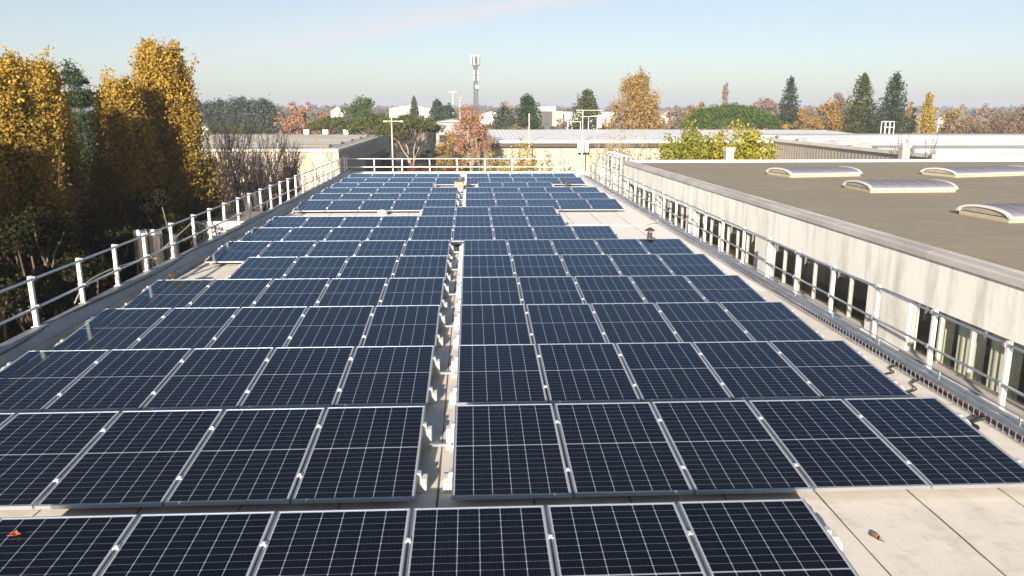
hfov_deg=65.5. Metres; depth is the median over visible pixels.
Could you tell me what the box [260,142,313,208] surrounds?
bare shrub
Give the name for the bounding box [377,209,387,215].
roof outlet
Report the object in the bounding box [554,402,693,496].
solar panel
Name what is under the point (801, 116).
broadleaf tree
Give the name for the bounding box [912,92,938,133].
autumn tree
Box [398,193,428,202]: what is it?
solar panel
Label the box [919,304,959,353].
workshop cabinet
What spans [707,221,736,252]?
workshop cabinet
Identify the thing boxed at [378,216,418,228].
solar panel
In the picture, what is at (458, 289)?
ballast block
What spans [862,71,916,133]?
spruce tree
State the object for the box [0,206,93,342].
evergreen bush
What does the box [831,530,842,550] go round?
ballast block
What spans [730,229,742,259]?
workshop cabinet
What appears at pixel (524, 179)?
solar panel
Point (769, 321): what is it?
solar panel
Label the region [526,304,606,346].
solar panel
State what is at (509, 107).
broadleaf tree
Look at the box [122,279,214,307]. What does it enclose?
solar panel
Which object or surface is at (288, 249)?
solar panel
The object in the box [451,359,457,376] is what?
ballast block
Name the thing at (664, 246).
solar panel
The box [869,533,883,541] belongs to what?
fallen leaf
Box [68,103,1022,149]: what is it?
wood
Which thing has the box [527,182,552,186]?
solar panel
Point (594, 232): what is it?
solar panel
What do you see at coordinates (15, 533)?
fallen leaf
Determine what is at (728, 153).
chimney
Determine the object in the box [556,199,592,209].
solar panel
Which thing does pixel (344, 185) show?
solar panel
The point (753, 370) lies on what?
solar panel
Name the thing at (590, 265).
solar panel
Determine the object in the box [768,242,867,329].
window
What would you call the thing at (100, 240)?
evergreen bush
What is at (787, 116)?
spruce tree
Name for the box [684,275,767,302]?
solar panel
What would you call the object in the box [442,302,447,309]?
ballast block
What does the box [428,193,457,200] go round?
solar panel
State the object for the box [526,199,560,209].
solar panel
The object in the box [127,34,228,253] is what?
poplar tree
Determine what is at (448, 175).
solar panel
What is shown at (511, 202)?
solar panel
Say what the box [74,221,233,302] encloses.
cable
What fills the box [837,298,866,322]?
workshop cabinet
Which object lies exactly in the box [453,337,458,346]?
ballast block
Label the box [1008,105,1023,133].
broadleaf tree
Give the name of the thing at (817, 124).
broadleaf tree
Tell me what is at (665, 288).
solar panel
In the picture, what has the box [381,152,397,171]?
evergreen bush
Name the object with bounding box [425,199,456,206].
solar panel
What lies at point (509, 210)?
solar panel
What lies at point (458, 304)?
ballast block
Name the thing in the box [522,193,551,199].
solar panel
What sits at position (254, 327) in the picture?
solar panel
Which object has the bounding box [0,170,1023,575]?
warehouse
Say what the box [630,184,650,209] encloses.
window
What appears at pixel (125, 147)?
poplar tree
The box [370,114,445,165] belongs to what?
umbrella pine
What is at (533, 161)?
autumn shrub
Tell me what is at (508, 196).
solar panel
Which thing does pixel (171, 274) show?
roof vent
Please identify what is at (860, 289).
workshop cabinet
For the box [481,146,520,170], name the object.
autumn shrub
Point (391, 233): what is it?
solar panel
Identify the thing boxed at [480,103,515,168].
cedar tree
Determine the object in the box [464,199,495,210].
solar panel
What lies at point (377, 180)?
solar panel
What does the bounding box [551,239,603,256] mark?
solar panel
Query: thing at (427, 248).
solar panel
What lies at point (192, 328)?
solar panel
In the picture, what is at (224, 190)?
bare tree
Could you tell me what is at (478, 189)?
solar panel
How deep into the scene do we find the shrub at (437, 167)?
89.96 m
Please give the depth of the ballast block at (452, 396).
9.26 m
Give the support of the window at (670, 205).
in the factory building at (939, 252)
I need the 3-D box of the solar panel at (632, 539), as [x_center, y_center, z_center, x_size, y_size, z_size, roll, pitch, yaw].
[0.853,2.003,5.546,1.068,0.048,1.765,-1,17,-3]
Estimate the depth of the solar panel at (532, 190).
31.48 m
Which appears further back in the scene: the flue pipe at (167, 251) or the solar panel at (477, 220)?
the solar panel at (477, 220)
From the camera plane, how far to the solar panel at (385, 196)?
29.15 m
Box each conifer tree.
[403,95,425,146]
[418,98,444,156]
[440,102,457,119]
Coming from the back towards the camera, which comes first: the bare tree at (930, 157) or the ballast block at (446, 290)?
the bare tree at (930, 157)
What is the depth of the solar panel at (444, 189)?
31.36 m
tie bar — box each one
[426,442,451,446]
[435,371,454,373]
[441,325,457,326]
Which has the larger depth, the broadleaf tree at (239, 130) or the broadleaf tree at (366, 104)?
the broadleaf tree at (366, 104)
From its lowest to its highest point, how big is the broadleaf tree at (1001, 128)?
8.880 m
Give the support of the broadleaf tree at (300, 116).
on the ground
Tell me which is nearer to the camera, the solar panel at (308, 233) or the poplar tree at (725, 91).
the solar panel at (308, 233)
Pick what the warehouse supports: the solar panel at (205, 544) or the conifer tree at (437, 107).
the solar panel at (205, 544)
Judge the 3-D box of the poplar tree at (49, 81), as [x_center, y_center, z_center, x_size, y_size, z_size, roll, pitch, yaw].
[-13.273,-0.806,23.263,4.305,12.320,4.195,5,13,19]
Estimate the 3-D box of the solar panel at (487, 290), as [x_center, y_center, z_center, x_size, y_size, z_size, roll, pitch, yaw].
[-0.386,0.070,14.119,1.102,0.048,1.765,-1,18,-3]
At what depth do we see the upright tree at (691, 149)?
45.50 m
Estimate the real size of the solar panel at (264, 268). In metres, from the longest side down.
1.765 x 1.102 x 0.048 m
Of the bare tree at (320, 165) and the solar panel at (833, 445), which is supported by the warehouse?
the solar panel at (833, 445)
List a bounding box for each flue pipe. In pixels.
[132,228,150,274]
[147,228,164,267]
[163,233,179,260]
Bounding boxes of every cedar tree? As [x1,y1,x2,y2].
[58,58,99,169]
[62,65,99,191]
[193,99,220,128]
[202,97,240,133]
[215,95,267,132]
[241,94,292,133]
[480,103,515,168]
[514,93,547,129]
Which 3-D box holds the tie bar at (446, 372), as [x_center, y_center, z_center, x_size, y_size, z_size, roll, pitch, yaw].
[-0.848,1.079,10.117,0.256,0.025,0.040,-1,13,-3]
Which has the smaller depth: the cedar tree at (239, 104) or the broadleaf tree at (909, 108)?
the broadleaf tree at (909, 108)
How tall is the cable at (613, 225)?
0.196 m
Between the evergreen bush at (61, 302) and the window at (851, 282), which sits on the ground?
the evergreen bush at (61, 302)
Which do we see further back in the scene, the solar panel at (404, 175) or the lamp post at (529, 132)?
the lamp post at (529, 132)
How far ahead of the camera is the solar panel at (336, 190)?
31.20 m
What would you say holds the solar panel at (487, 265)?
on the ballast block
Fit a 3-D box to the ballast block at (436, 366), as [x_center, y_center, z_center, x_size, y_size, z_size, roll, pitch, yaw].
[-1.051,1.022,10.258,0.245,0.188,0.240,-1,13,-3]
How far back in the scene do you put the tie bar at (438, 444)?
7.94 m
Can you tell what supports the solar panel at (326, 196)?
on the ballast block
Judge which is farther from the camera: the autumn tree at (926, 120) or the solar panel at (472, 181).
the autumn tree at (926, 120)
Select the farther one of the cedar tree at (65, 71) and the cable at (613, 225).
the cedar tree at (65, 71)
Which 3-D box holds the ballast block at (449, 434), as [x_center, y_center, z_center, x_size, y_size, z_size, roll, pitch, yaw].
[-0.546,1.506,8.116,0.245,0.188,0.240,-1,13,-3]
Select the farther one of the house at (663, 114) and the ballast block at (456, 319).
the house at (663, 114)
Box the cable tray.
[580,175,1023,443]
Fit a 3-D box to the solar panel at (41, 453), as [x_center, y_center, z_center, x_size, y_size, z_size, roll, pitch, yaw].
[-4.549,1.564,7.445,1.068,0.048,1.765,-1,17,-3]
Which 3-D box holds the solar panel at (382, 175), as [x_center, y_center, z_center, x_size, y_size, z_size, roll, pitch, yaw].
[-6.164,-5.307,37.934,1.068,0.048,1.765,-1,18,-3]
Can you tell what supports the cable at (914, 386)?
on the warehouse
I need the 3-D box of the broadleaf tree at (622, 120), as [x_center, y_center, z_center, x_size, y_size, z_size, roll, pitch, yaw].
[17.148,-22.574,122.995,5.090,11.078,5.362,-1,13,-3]
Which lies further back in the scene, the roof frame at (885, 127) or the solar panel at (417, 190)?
the roof frame at (885, 127)
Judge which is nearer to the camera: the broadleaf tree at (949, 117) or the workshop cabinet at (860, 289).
the workshop cabinet at (860, 289)
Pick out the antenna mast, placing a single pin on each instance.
(475, 82)
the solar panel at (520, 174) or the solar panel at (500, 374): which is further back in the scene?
the solar panel at (520, 174)
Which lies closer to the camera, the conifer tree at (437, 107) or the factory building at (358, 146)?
the factory building at (358, 146)
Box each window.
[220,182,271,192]
[439,135,448,142]
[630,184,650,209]
[658,196,684,228]
[695,211,755,268]
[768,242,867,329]
[901,301,1023,416]
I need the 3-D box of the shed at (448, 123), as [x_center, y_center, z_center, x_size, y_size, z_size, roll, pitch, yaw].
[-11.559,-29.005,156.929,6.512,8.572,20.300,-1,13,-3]
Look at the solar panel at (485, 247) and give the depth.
18.52 m
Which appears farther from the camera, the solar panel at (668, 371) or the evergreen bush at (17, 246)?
the evergreen bush at (17, 246)
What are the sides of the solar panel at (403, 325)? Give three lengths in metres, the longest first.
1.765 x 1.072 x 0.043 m
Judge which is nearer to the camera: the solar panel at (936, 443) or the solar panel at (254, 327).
the solar panel at (936, 443)
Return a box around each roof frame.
[567,115,601,129]
[880,121,894,133]
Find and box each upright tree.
[654,119,738,159]
[708,117,781,159]
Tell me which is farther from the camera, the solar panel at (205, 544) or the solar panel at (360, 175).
the solar panel at (360, 175)
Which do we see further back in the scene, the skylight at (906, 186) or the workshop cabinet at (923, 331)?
the skylight at (906, 186)
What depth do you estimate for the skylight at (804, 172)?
26.26 m
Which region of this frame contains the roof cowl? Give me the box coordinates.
[453,179,464,189]
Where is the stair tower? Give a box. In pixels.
[539,111,563,128]
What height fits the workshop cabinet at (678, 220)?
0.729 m
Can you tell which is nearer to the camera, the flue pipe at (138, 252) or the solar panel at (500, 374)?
the solar panel at (500, 374)
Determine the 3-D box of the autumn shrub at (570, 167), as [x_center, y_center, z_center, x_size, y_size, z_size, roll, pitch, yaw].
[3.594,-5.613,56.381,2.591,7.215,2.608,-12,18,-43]
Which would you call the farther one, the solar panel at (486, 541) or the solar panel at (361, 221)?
the solar panel at (361, 221)
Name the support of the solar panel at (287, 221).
on the ballast block
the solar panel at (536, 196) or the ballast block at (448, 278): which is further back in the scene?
the solar panel at (536, 196)
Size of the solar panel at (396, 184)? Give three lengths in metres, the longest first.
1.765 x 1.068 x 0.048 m
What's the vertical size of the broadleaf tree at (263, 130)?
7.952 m
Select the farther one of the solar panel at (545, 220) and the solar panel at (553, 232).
the solar panel at (545, 220)
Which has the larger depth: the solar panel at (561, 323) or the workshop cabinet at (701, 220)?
the workshop cabinet at (701, 220)
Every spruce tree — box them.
[768,75,802,129]
[834,72,888,133]
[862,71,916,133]
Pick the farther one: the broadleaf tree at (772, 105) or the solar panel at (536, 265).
the broadleaf tree at (772, 105)
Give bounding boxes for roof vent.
[165,271,179,279]
[645,227,654,238]
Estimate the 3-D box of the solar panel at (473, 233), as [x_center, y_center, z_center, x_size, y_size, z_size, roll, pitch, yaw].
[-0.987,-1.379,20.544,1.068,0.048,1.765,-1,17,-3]
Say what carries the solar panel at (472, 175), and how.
on the ballast block
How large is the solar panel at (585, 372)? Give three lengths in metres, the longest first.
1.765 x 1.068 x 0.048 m
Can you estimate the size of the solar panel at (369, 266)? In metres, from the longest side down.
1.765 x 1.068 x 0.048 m
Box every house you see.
[330,106,348,117]
[651,111,675,121]
[907,112,951,133]
[954,115,986,123]
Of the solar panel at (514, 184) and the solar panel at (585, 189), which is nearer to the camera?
the solar panel at (585, 189)
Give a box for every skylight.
[766,166,861,177]
[842,179,957,192]
[920,166,1023,177]
[956,203,1023,222]
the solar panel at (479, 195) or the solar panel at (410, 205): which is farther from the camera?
the solar panel at (479, 195)
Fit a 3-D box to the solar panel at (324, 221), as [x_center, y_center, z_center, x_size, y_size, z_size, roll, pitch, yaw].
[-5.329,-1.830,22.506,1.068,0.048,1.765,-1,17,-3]
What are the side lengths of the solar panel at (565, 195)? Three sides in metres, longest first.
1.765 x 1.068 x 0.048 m
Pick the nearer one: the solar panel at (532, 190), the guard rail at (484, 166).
the solar panel at (532, 190)
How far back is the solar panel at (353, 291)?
14.02 m
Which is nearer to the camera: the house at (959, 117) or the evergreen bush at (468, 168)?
the evergreen bush at (468, 168)
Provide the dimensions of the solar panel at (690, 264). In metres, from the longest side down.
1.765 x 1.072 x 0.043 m
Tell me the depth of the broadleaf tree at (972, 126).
129.24 m
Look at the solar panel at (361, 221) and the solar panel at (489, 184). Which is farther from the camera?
the solar panel at (489, 184)
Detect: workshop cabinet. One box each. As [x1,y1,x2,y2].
[662,215,685,229]
[672,202,702,215]
[699,216,717,225]
[699,226,706,241]
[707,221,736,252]
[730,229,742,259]
[744,232,793,285]
[792,253,807,292]
[805,258,841,308]
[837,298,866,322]
[840,273,867,298]
[915,321,938,359]
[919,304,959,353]
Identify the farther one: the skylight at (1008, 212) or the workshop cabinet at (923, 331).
the skylight at (1008, 212)
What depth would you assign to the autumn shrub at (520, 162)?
59.38 m
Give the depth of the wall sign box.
78.44 m
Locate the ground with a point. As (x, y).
(398, 153)
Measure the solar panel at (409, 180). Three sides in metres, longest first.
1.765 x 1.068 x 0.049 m
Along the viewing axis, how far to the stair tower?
156.47 m
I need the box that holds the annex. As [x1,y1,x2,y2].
[196,211,263,244]
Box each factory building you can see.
[91,134,389,210]
[483,129,854,187]
[623,159,1023,421]
[759,134,1023,158]
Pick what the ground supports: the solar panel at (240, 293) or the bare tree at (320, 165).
the bare tree at (320, 165)
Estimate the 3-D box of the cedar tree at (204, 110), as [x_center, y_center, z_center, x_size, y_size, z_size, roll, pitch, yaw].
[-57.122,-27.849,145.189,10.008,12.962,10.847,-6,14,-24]
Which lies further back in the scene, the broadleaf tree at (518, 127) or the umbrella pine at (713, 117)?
the umbrella pine at (713, 117)
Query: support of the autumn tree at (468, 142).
on the ground
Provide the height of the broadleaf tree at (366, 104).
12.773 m
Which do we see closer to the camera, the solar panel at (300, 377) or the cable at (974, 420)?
the cable at (974, 420)
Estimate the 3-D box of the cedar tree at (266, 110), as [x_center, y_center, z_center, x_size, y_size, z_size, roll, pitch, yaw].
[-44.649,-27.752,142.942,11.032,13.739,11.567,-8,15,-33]
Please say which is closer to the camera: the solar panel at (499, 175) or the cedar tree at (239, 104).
the solar panel at (499, 175)
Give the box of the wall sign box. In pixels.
[577,142,588,152]
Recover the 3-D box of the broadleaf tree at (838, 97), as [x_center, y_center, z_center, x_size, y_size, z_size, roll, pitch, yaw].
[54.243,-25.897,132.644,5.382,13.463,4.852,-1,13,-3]
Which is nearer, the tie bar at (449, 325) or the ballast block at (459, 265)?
the tie bar at (449, 325)
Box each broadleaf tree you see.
[197,121,220,133]
[222,123,250,133]
[245,126,266,133]
[273,111,300,133]
[285,100,313,133]
[309,105,335,133]
[339,95,390,133]
[434,131,466,170]
[489,100,517,128]
[509,124,530,129]
[555,118,568,128]
[608,105,632,128]
[664,105,689,129]
[681,101,705,129]
[753,97,779,129]
[781,108,813,129]
[799,97,845,131]
[823,92,851,130]
[900,102,917,133]
[936,122,953,133]
[937,104,973,133]
[957,118,991,133]
[966,103,1001,133]
[985,109,1023,133]
[985,121,1018,133]
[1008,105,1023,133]
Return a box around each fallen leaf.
[7,530,20,535]
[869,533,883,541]
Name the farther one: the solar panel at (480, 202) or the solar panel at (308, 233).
the solar panel at (480, 202)
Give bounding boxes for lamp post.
[383,113,402,170]
[528,113,529,162]
[576,110,602,170]
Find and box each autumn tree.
[446,103,496,170]
[601,66,674,128]
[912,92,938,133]
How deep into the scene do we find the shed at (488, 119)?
215.17 m
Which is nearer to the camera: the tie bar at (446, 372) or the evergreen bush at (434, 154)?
the tie bar at (446, 372)
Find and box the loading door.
[366,149,385,171]
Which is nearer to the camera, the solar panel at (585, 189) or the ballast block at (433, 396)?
the ballast block at (433, 396)
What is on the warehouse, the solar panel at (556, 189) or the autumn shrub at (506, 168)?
the solar panel at (556, 189)
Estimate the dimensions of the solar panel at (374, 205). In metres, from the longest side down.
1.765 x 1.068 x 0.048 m
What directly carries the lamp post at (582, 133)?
on the ground
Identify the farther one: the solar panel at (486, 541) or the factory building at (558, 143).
the factory building at (558, 143)
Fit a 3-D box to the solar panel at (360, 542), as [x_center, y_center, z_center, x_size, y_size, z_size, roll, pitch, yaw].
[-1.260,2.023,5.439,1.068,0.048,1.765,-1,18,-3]
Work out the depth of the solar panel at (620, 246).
18.68 m
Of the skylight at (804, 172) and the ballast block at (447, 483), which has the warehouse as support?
the ballast block at (447, 483)
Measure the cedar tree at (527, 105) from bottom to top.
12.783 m
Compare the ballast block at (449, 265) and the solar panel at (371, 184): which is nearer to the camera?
the ballast block at (449, 265)
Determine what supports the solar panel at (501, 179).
on the warehouse
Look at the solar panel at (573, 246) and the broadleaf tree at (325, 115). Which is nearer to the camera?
the solar panel at (573, 246)
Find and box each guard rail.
[0,156,347,327]
[345,158,567,171]
[590,161,1023,410]
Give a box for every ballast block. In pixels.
[416,473,427,493]
[421,426,432,449]
[428,390,437,403]
[431,359,439,376]
[436,337,443,346]
[438,315,445,329]
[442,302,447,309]
[443,285,448,297]
[443,472,451,492]
[444,275,450,281]
[446,425,453,448]
[447,262,451,271]
[449,246,453,254]
[449,389,455,402]
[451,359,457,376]
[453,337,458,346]
[454,315,459,329]
[456,302,460,309]
[457,285,460,296]
[458,262,461,271]
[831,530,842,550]
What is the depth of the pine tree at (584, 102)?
124.90 m
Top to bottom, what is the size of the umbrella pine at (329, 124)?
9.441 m
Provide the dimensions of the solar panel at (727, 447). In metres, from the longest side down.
1.765 x 1.068 x 0.050 m
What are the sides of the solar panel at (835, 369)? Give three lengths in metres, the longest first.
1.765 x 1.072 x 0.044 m
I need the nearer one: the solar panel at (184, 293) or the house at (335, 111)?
the solar panel at (184, 293)
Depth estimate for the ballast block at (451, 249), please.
18.69 m
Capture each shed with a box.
[389,105,435,135]
[436,118,468,165]
[479,111,496,126]
[536,106,555,119]
[563,111,616,128]
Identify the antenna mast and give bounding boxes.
[471,55,479,133]
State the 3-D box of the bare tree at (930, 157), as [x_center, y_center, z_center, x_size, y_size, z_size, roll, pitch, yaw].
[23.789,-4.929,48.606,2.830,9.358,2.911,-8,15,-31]
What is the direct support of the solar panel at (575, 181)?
on the ballast block
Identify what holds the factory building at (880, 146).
on the ground
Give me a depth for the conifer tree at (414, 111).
223.02 m
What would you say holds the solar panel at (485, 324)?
on the ballast block at (455, 341)
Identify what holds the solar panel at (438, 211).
on the ballast block
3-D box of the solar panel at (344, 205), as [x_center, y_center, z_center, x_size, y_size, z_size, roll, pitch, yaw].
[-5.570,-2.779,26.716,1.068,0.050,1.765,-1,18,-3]
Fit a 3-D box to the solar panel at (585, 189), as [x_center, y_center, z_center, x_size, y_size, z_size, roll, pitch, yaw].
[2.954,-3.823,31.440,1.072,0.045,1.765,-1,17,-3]
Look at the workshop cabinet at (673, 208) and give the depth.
31.74 m
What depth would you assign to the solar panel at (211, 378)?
9.52 m
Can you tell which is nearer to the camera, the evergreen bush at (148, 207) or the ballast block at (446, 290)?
the ballast block at (446, 290)
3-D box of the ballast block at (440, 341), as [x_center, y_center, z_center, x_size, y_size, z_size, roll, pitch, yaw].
[-1.118,0.776,11.533,0.245,0.108,0.240,-1,13,-3]
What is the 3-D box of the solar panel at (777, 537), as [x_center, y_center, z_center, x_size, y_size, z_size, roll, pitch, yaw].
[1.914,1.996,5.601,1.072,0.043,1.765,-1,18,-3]
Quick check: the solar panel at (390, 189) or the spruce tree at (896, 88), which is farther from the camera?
the spruce tree at (896, 88)
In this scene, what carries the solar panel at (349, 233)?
on the warehouse
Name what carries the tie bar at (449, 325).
on the warehouse
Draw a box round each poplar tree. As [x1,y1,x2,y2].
[0,46,97,331]
[13,44,130,293]
[80,66,185,282]
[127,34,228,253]
[720,83,728,126]
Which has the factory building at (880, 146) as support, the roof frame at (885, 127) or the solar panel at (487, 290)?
the roof frame at (885, 127)
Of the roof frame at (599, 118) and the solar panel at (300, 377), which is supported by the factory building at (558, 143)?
the roof frame at (599, 118)
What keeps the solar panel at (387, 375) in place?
on the ballast block at (436, 366)
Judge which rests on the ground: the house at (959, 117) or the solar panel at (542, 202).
the house at (959, 117)
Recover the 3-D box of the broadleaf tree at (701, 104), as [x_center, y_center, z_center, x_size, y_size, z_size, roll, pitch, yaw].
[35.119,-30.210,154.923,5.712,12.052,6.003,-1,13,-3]
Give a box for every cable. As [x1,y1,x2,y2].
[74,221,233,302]
[570,220,657,225]
[885,363,902,374]
[907,377,924,392]
[969,416,986,429]
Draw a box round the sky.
[0,0,1023,109]
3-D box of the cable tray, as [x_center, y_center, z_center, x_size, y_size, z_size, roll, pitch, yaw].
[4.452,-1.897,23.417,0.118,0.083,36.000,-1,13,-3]
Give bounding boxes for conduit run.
[585,174,1023,425]
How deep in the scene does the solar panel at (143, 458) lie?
7.33 m
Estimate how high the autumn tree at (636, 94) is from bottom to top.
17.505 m
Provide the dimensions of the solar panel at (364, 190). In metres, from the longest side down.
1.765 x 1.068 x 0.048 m
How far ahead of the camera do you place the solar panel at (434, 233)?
20.60 m
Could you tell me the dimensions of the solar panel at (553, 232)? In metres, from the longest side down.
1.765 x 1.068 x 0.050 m
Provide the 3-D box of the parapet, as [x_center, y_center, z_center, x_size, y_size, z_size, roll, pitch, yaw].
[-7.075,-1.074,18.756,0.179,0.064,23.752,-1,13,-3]
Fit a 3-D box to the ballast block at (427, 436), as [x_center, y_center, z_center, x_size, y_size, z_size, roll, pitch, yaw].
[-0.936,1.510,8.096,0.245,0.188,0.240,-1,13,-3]
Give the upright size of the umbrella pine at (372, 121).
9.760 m
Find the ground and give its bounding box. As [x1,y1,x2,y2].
[389,138,482,170]
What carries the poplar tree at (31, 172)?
on the ground
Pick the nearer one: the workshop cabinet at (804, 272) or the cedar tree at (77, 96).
the workshop cabinet at (804, 272)
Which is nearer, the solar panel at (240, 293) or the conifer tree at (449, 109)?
the solar panel at (240, 293)
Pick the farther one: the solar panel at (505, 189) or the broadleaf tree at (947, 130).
the broadleaf tree at (947, 130)
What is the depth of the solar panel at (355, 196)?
29.12 m
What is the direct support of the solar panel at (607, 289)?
on the warehouse
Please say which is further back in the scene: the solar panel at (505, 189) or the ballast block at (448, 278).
the solar panel at (505, 189)
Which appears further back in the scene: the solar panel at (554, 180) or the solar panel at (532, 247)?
the solar panel at (554, 180)
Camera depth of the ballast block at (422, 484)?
7.09 m
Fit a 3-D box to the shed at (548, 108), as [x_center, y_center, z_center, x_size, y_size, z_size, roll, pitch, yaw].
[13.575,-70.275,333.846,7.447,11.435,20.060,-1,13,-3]
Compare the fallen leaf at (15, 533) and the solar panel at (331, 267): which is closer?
the fallen leaf at (15, 533)
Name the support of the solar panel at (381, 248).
on the warehouse
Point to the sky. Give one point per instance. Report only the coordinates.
(969, 53)
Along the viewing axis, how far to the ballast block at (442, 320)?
12.33 m
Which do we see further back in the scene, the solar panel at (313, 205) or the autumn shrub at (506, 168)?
the autumn shrub at (506, 168)
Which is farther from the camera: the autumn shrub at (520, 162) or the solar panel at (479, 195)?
the autumn shrub at (520, 162)
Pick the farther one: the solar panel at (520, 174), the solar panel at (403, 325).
the solar panel at (520, 174)
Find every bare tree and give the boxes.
[200,105,307,210]
[208,151,232,213]
[306,132,342,184]
[474,136,487,170]
[583,112,656,194]
[889,130,939,158]
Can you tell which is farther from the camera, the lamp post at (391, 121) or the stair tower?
the stair tower
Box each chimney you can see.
[723,147,734,159]
[898,143,911,158]
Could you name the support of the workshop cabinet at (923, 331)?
on the factory building at (939, 252)
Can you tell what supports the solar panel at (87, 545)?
on the ballast block
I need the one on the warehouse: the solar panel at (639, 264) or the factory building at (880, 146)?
the solar panel at (639, 264)
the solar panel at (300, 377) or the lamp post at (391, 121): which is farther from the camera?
the lamp post at (391, 121)
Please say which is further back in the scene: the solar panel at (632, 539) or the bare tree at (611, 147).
the bare tree at (611, 147)
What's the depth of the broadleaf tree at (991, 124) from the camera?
141.40 m
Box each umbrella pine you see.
[305,116,354,133]
[345,114,387,134]
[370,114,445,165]
[673,101,786,129]
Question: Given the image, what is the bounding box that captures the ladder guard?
[600,152,636,191]
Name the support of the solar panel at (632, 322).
on the warehouse
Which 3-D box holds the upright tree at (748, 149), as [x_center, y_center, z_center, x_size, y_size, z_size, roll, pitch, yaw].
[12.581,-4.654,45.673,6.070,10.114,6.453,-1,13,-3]
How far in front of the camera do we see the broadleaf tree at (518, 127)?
101.78 m
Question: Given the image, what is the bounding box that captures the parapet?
[0,191,309,355]
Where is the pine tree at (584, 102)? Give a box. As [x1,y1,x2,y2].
[566,88,607,128]
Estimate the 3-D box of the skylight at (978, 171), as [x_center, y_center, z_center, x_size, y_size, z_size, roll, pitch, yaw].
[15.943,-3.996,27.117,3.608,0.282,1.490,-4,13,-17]
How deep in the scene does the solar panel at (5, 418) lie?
8.16 m
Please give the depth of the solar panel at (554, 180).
35.98 m
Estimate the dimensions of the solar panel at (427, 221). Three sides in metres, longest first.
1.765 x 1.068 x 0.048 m
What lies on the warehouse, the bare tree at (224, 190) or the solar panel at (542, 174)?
the solar panel at (542, 174)
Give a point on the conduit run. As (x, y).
(1019, 420)
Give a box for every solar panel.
[0,350,109,412]
[0,411,119,509]
[0,413,15,426]
[0,514,137,575]
[35,409,223,509]
[43,348,191,411]
[51,308,172,349]
[98,511,275,575]
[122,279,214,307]
[130,307,239,349]
[142,347,273,409]
[164,408,324,505]
[187,279,272,307]
[204,241,271,262]
[208,306,307,348]
[228,257,298,278]
[238,227,292,241]
[239,346,354,408]
[252,278,330,306]
[252,508,410,575]
[258,241,316,256]
[261,216,309,227]
[282,227,332,240]
[283,256,348,278]
[285,306,373,347]
[291,406,426,503]
[292,200,333,211]
[302,216,345,227]
[306,241,361,256]
[309,193,343,199]
[316,278,387,307]
[321,188,351,192]
[325,200,364,211]
[325,227,372,240]
[330,182,359,187]
[335,345,435,406]
[338,256,397,281]
[339,193,371,199]
[340,178,366,182]
[340,216,381,227]
[348,173,372,177]
[349,187,378,192]
[355,240,405,258]
[357,182,384,186]
[358,200,394,210]
[362,305,441,347]
[364,178,389,181]
[367,227,412,243]
[369,193,400,199]
[371,173,394,177]
[376,187,404,194]
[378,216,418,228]
[380,277,445,309]
[383,182,408,187]
[388,178,412,182]
[391,199,425,210]
[393,173,416,177]
[393,255,448,280]
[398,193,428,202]
[402,240,450,258]
[404,187,431,196]
[405,505,554,575]
[408,182,433,189]
[410,226,452,243]
[412,178,435,184]
[416,173,438,178]
[416,216,454,227]
[420,207,455,219]
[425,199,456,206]
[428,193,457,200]
[431,187,458,194]
[435,178,458,184]
[438,173,460,178]
[449,403,571,499]
[452,226,494,243]
[454,215,492,226]
[454,344,547,404]
[456,207,489,215]
[457,304,532,344]
[459,277,522,304]
[460,255,514,276]
[462,240,509,255]
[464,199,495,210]
[465,187,493,194]
[465,193,493,198]
[466,173,488,177]
[466,177,489,184]
[477,182,502,190]
[488,173,509,179]
[489,177,512,184]
[489,206,523,216]
[491,215,529,227]
[492,187,519,192]
[493,226,535,242]
[494,193,522,200]
[496,199,527,210]
[502,182,527,188]
[507,239,556,258]
[510,173,531,178]
[512,177,536,182]
[512,255,567,279]
[518,187,546,195]
[518,276,583,308]
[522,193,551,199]
[522,206,557,214]
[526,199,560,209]
[526,215,567,228]
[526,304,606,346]
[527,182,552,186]
[531,173,553,176]
[532,226,577,242]
[535,177,561,184]
[537,343,640,403]
[544,187,572,192]
[546,502,706,575]
[550,192,580,198]
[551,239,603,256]
[553,173,575,176]
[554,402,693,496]
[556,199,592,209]
[558,177,585,184]
[560,254,620,279]
[571,187,599,192]
[571,226,619,238]
[574,276,645,303]
[578,192,609,198]
[586,199,623,209]
[590,303,679,343]
[594,239,649,254]
[609,254,673,275]
[615,342,731,401]
[629,275,706,303]
[637,239,695,254]
[651,400,812,494]
[655,302,752,342]
[657,254,725,275]
[677,499,858,575]
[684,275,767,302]
[692,341,821,400]
[719,301,825,341]
[748,399,930,491]
[769,340,910,398]
[843,397,1023,488]
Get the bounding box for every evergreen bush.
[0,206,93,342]
[0,258,58,343]
[42,248,114,315]
[49,225,137,310]
[119,188,208,281]
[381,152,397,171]
[399,149,435,170]
[432,143,456,170]
[453,153,478,170]
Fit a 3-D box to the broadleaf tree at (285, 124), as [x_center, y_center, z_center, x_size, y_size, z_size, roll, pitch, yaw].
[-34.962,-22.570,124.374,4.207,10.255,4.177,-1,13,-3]
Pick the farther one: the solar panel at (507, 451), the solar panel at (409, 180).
the solar panel at (409, 180)
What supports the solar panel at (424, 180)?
on the warehouse
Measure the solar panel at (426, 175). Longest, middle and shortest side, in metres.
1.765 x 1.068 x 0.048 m
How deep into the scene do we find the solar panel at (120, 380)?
9.47 m
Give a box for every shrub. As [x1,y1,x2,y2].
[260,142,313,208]
[406,163,417,170]
[432,165,441,170]
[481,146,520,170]
[509,137,532,170]
[519,151,553,170]
[554,158,574,170]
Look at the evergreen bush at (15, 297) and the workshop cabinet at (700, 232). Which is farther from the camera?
the workshop cabinet at (700, 232)
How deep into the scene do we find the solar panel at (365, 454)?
7.43 m
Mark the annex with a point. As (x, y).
(231, 223)

